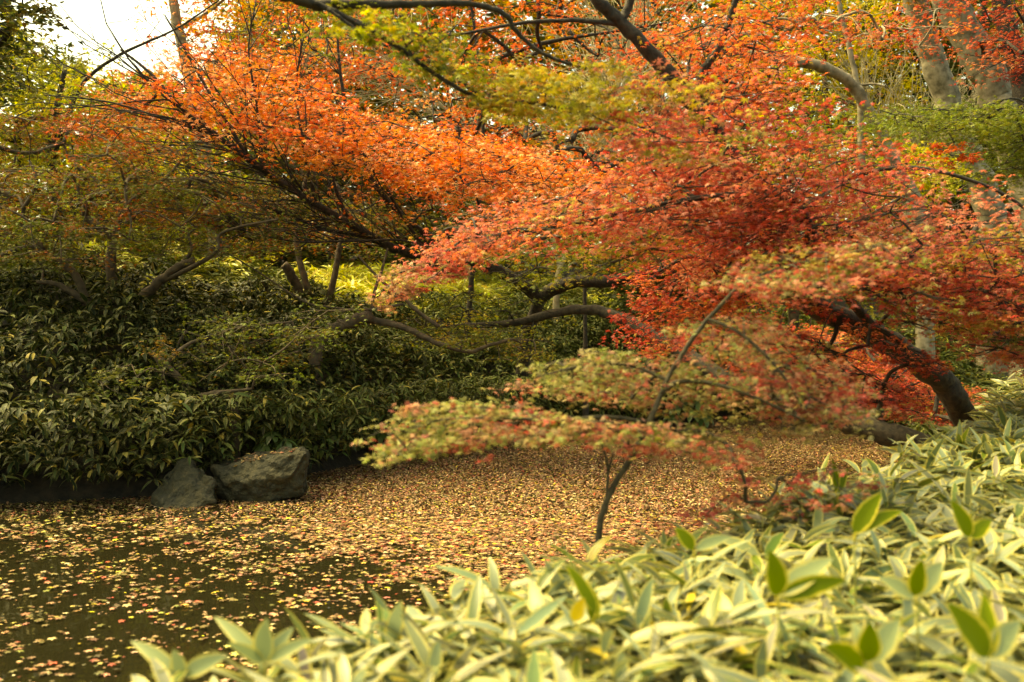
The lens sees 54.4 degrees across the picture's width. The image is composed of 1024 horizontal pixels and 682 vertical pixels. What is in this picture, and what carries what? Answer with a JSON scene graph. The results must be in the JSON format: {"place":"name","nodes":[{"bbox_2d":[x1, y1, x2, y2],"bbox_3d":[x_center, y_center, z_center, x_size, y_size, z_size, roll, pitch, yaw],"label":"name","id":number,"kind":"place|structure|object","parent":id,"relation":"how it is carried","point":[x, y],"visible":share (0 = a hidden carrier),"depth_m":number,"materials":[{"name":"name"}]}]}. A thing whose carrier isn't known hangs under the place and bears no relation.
{"place":"outdoors","nodes":[
{"label":"outdoors","id":0,"kind":"place"},
{"bbox_2d":[0,420,961,681],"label":"water","id":1,"kind":"structure","parent":0,"point":[82,626],"depth_m":7.00,"materials":[{"name":"black liquid"}]},
{"bbox_2d":[210,446,309,502],"bbox_3d":[-2.587,1.392,10.136,1.114,0.642,0.798,0,0,0],"label":"boulder","id":2,"kind":"object","parent":1,"relation":"in","point":[272,477],"visible":0.81,"depth_m":9.86,"materials":[{"name":"stone"}]},
{"bbox_2d":[228,447,296,465],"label":"fallen leaves","id":3,"kind":"object","parent":2,"relation":"on","point":[255,455],"visible":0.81,"depth_m":10.12,"materials":[{"name":"brown plant"}]},
{"bbox_2d":[0,418,915,681],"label":"floating leaves","id":4,"kind":"object","parent":1,"relation":"on","point":[572,543],"visible":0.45,"depth_m":9.40,"materials":[{"name":"yellow plant"}]},
{"bbox_2d":[0,0,1018,252],"label":"sky","id":5,"kind":"structure","parent":0,"point":[122,30],"materials":[{"name":"white"}]},
{"bbox_2d":[0,231,1019,674],"bbox_3d":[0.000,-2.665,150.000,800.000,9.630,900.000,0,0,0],"label":"ground","id":6,"kind":"structure","parent":0,"point":[38,487],"depth_m":11.41,"materials":[{"name":"soil"}]},
{"bbox_2d":[0,0,83,105],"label":"woodland tree","id":7,"kind":"object","parent":6,"relation":"on","point":[6,33],"visible":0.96,"depth_m":15.07,"materials":[{"name":"green plant"}]},
{"bbox_2d":[0,0,219,288],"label":"woodland tree","id":8,"kind":"object","parent":6,"relation":"on","point":[59,91],"visible":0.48,"depth_m":18.54,"materials":[{"name":"green plant"}]},
{"bbox_2d":[0,104,258,356],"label":"maple tree","id":9,"kind":"object","parent":6,"relation":"on","point":[35,247],"visible":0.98,"depth_m":11.63,"materials":[{"name":"green plant"}]},
{"bbox_2d":[0,113,286,273],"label":"woodland tree","id":10,"kind":"object","parent":6,"relation":"on","point":[222,236],"visible":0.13,"depth_m":20.30,"materials":[{"name":"green plant"}]},
{"bbox_2d":[41,59,295,255],"bbox_3d":[-8.486,-3.991,25.011,7.235,6.258,6.270,0,0,0],"label":"woodland tree","id":11,"kind":"object","parent":6,"relation":"on","point":[168,110],"visible":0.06,"depth_m":24.50,"materials":[{"name":"brown plant"}]},
{"bbox_2d":[131,641,227,681],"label":"bamboo shoot","id":12,"kind":"object","parent":6,"relation":"on","point":[174,663],"visible":0.77,"depth_m":2.41,"materials":[{"name":"green plant"}]},
{"bbox_2d":[150,457,216,509],"bbox_3d":[-3.243,1.422,9.835,0.635,0.547,0.864,0,0,-16],"label":"boulder","id":13,"kind":"object","parent":6,"relation":"on","point":[187,485],"visible":0.89,"depth_m":9.64,"materials":[{"name":"stone"}]},
{"bbox_2d":[105,171,319,355],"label":"maple tree","id":14,"kind":"object","parent":6,"relation":"on","point":[176,270],"visible":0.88,"depth_m":12.51,"materials":[{"name":"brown plant"}]},
{"bbox_2d":[0,244,437,490],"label":"dark bamboo undergrowth","id":15,"kind":"object","parent":6,"relation":"on","point":[126,297],"visible":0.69,"depth_m":11.00,"materials":[{"name":"green plant"}]},
{"bbox_2d":[79,297,375,459],"bbox_3d":[-3.207,0.641,10.966,3.605,2.184,2.654,0,0,0],"label":"maple tree","id":16,"kind":"object","parent":6,"relation":"on","point":[169,368],"visible":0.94,"depth_m":10.72,"materials":[{"name":"green plant"}]},
{"bbox_2d":[214,617,313,676],"bbox_3d":[-0.630,1.044,2.461,0.273,0.727,0.099,0,0,8],"label":"bamboo shoot","id":17,"kind":"object","parent":6,"relation":"on","point":[263,646],"visible":1,"depth_m":2.45,"materials":[{"name":"green plant"}]},
{"bbox_2d":[251,431,297,451],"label":"palmate shrub","id":18,"kind":"object","parent":6,"relation":"on","point":[269,436],"visible":0.72,"depth_m":10.87,"materials":[{"name":"green plant"}]},
{"bbox_2d":[133,0,420,259],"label":"woodland tree","id":19,"kind":"object","parent":6,"relation":"on","point":[174,18],"visible":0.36,"depth_m":21.42,"materials":[{"name":"orange plant"}]},
{"bbox_2d":[212,175,417,350],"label":"maple tree","id":20,"kind":"object","parent":6,"relation":"on","point":[292,277],"visible":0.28,"depth_m":15.80,"materials":[{"name":"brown plant"}]},
{"bbox_2d":[182,0,452,258],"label":"woodland tree","id":21,"kind":"object","parent":6,"relation":"on","point":[374,101],"visible":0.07,"depth_m":25.95,"materials":[{"name":"orange plant"}]},
{"bbox_2d":[298,404,355,460],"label":"palmate shrub","id":22,"kind":"object","parent":6,"relation":"on","point":[310,445],"visible":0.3,"depth_m":11.91,"materials":[{"name":"green plant"}]},
{"bbox_2d":[0,234,667,333],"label":"olive undergrowth","id":23,"kind":"object","parent":6,"relation":"on","point":[219,275],"visible":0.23,"depth_m":16.81,"materials":[{"name":"green plant"}]},
{"bbox_2d":[16,231,661,323],"bbox_3d":[-4.512,-1.174,19.106,20.946,2.064,8.641,0,0,-41],"label":"yellow bamboo","id":24,"kind":"object","parent":6,"relation":"on","point":[363,281],"visible":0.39,"depth_m":19.65,"materials":[{"name":"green plant"}]},
{"bbox_2d":[154,131,547,286],"bbox_3d":[-4.229,-2.812,24.126,10.200,5.232,6.372,0,0,0],"label":"woodland tree","id":25,"kind":"object","parent":6,"relation":"on","point":[433,215],"visible":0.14,"depth_m":23.16,"materials":[{"name":"brown plant"}]},
{"bbox_2d":[342,410,389,453],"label":"palmate shrub","id":26,"kind":"object","parent":6,"relation":"on","point":[380,436],"visible":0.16,"depth_m":12.83,"materials":[{"name":"green plant"}]},
{"bbox_2d":[0,0,738,414],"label":"maple tree","id":27,"kind":"object","parent":6,"relation":"on","point":[518,174],"visible":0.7,"depth_m":12.88,"materials":[{"name":"orange plant"}]},
{"bbox_2d":[220,248,574,401],"bbox_3d":[-1.457,-0.147,12.903,4.616,2.170,1.752,0,0,0],"label":"maple tree","id":28,"kind":"object","parent":6,"relation":"on","point":[367,313],"visible":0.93,"depth_m":12.92,"materials":[{"name":"brown plant"}]},
{"bbox_2d":[255,0,709,377],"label":"woodland tree","id":29,"kind":"object","parent":6,"relation":"on","point":[558,13],"visible":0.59,"depth_m":16.95,"materials":[{"name":"orange plant"}]},
{"bbox_2d":[323,0,655,276],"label":"woodland tree","id":30,"kind":"object","parent":6,"relation":"on","point":[501,3],"visible":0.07,"depth_m":29.02,"materials":[{"name":"brown plant"}]},
{"bbox_2d":[0,0,1023,274],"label":"trees","id":31,"kind":"object","parent":6,"relation":"on","point":[578,10],"depth_m":39.25,"materials":[{"name":"plant"}]},
{"bbox_2d":[264,0,785,353],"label":"bare tree","id":32,"kind":"object","parent":6,"relation":"on","point":[428,110],"visible":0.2,"depth_m":20.00,"materials":[{"name":"brown plant"}]},
{"bbox_2d":[280,0,771,172],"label":"maple tree","id":33,"kind":"object","parent":6,"relation":"on","point":[341,10],"visible":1,"depth_m":4.82,"materials":[{"name":"yellow plant"}]},
{"bbox_2d":[370,91,684,433],"bbox_3d":[0.244,-1.057,16.650,5.545,6.595,4.485,0,0,0],"label":"woodland tree","id":34,"kind":"object","parent":6,"relation":"on","point":[524,137],"visible":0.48,"depth_m":16.45,"materials":[{"name":"green plant"}]},
{"bbox_2d":[88,276,978,481],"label":"green bamboo undergrowth","id":35,"kind":"object","parent":6,"relation":"on","point":[444,391],"visible":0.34,"depth_m":14.82,"materials":[{"name":"green plant"}]},
{"bbox_2d":[82,369,1023,681],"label":"bamboo hedge","id":36,"kind":"object","parent":6,"relation":"on","point":[646,593],"visible":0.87,"depth_m":2.94,"materials":[{"name":"green plant"}]},
{"bbox_2d":[565,564,600,679],"bbox_3d":[0.184,0.967,2.613,0.101,0.750,0.048,0,0,15],"label":"bamboo shoot","id":37,"kind":"object","parent":6,"relation":"on","point":[589,599],"visible":0.92,"depth_m":2.60,"materials":[{"name":"green plant"}]},
{"bbox_2d":[350,226,950,564],"bbox_3d":[0.669,0.666,4.410,2.609,2.375,1.572,0,0,0],"label":"maple sapling","id":38,"kind":"object","parent":6,"relation":"on","point":[795,391],"visible":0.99,"depth_m":4.25,"materials":[{"name":"yellow plant"}]},
{"bbox_2d":[576,200,756,423],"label":"woodland tree","id":39,"kind":"object","parent":6,"relation":"on","point":[622,302],"visible":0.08,"depth_m":18.36,"materials":[{"name":"red plant"}]},
{"bbox_2d":[386,284,950,451],"bbox_3d":[1.694,0.493,12.826,7.891,2.627,3.360,0,0,18],"label":"maple tree","id":40,"kind":"object","parent":6,"relation":"on","point":[883,433],"visible":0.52,"depth_m":12.64,"materials":[{"name":"brown plant"}]},
{"bbox_2d":[497,0,847,297],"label":"woodland tree","id":41,"kind":"object","parent":6,"relation":"on","point":[575,31],"visible":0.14,"depth_m":27.21,"materials":[{"name":"orange plant"}]},
{"bbox_2d":[659,395,714,428],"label":"palmate shrub","id":42,"kind":"object","parent":6,"relation":"on","point":[701,420],"visible":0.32,"depth_m":18.16,"materials":[{"name":"green plant"}]},
{"bbox_2d":[360,0,1023,467],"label":"maple tree","id":43,"kind":"object","parent":6,"relation":"on","point":[986,312],"visible":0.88,"depth_m":6.97,"materials":[{"name":"red plant"}]},
{"bbox_2d":[675,528,730,617],"bbox_3d":[0.605,0.974,3.116,0.187,0.780,0.038,0,0,-9],"label":"bamboo shoot","id":44,"kind":"object","parent":6,"relation":"on","point":[687,539],"visible":0.85,"depth_m":3.11,"materials":[{"name":"green plant"}]},
{"bbox_2d":[644,83,959,432],"bbox_3d":[5.297,-1.051,17.505,6.289,6.622,5.882,0,0,0],"label":"woodland tree","id":45,"kind":"object","parent":6,"relation":"on","point":[793,316],"visible":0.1,"depth_m":17.18,"materials":[{"name":"brown plant"}]},
{"bbox_2d":[765,550,845,672],"bbox_3d":[0.695,0.908,2.370,0.210,0.828,0.059,0,0,-19],"label":"bamboo shoot","id":46,"kind":"object","parent":6,"relation":"on","point":[804,580],"visible":0.97,"depth_m":2.36,"materials":[{"name":"green plant"}]},
{"bbox_2d":[661,0,977,435],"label":"tall tree","id":47,"kind":"object","parent":6,"relation":"on","point":[853,85],"visible":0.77,"depth_m":14.22,"materials":[{"name":"orange plant"}]},
{"bbox_2d":[717,0,961,298],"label":"woodland tree","id":48,"kind":"object","parent":6,"relation":"on","point":[825,53],"visible":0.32,"depth_m":23.22,"materials":[{"name":"brown plant"}]},
{"bbox_2d":[832,459,847,555],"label":"bamboo shoot","id":49,"kind":"object","parent":6,"relation":"on","point":[841,480],"visible":0.41,"depth_m":4.40,"materials":[{"name":"green plant"}]},
{"bbox_2d":[824,619,899,681],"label":"bamboo shoot","id":50,"kind":"object","parent":6,"relation":"on","point":[872,644],"visible":0.84,"depth_m":2.10,"materials":[{"name":"green plant"}]},
{"bbox_2d":[708,306,1018,424],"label":"bank undergrowth","id":51,"kind":"object","parent":6,"relation":"on","point":[959,370],"visible":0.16,"depth_m":19.13,"materials":[{"name":"green plant"}]},
{"bbox_2d":[851,493,901,619],"bbox_3d":[1.113,0.891,3.024,0.180,0.853,0.038,0,0,-19],"label":"bamboo shoot","id":52,"kind":"object","parent":6,"relation":"on","point":[868,516],"visible":0.88,"depth_m":3.02,"materials":[{"name":"green plant"}]},
{"bbox_2d":[763,0,1023,332],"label":"bare tree","id":53,"kind":"object","parent":6,"relation":"on","point":[866,75],"visible":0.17,"depth_m":21.91,"materials":[{"name":"brown plant"}]},
{"bbox_2d":[791,0,1023,274],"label":"woodland tree","id":54,"kind":"object","parent":6,"relation":"on","point":[955,73],"visible":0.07,"depth_m":25.95,"materials":[{"name":"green plant"}]},
{"bbox_2d":[878,559,943,672],"bbox_3d":[1.019,0.928,2.511,0.181,0.761,0.049,0,0,-9],"label":"bamboo shoot","id":55,"kind":"object","parent":6,"relation":"on","point":[923,580],"visible":1,"depth_m":2.50,"materials":[{"name":"green plant"}]},
{"bbox_2d":[827,0,1013,389],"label":"tall tree","id":56,"kind":"object","parent":6,"relation":"on","point":[940,82],"visible":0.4,"depth_m":18.81,"materials":[{"name":"brown plant"}]},
{"bbox_2d":[833,94,1023,329],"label":"maple tree","id":57,"kind":"object","parent":6,"relation":"on","point":[984,132],"visible":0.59,"depth_m":9.74,"materials":[{"name":"green plant"}]},
{"bbox_2d":[885,140,984,354],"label":"tree","id":58,"kind":"object","parent":6,"relation":"on","point":[928,185],"visible":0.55,"depth_m":17.28,"materials":[{"name":"brown plant"}]},
{"bbox_2d":[910,0,1023,386],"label":"tall tree","id":59,"kind":"object","parent":6,"relation":"on","point":[998,90],"visible":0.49,"depth_m":16.81,"materials":[{"name":"brown plant"}]},
{"bbox_2d":[950,500,990,590],"bbox_3d":[1.355,0.885,2.915,0.140,0.840,0.040,0,0,-13],"label":"bamboo shoot","id":60,"kind":"object","parent":6,"relation":"on","point":[968,527],"visible":0.85,"depth_m":2.90,"materials":[{"name":"green plant"}]},
{"bbox_2d":[926,0,1023,386],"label":"tall tree","id":61,"kind":"object","parent":6,"relation":"on","point":[1005,21],"visible":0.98,"depth_m":15.06,"materials":[{"name":"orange plant"}]},
{"bbox_2d":[947,594,1019,681],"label":"bamboo shoot","id":62,"kind":"object","parent":6,"relation":"on","point":[983,633],"visible":0.91,"depth_m":2.11,"materials":[{"name":"green plant"}]}
]}

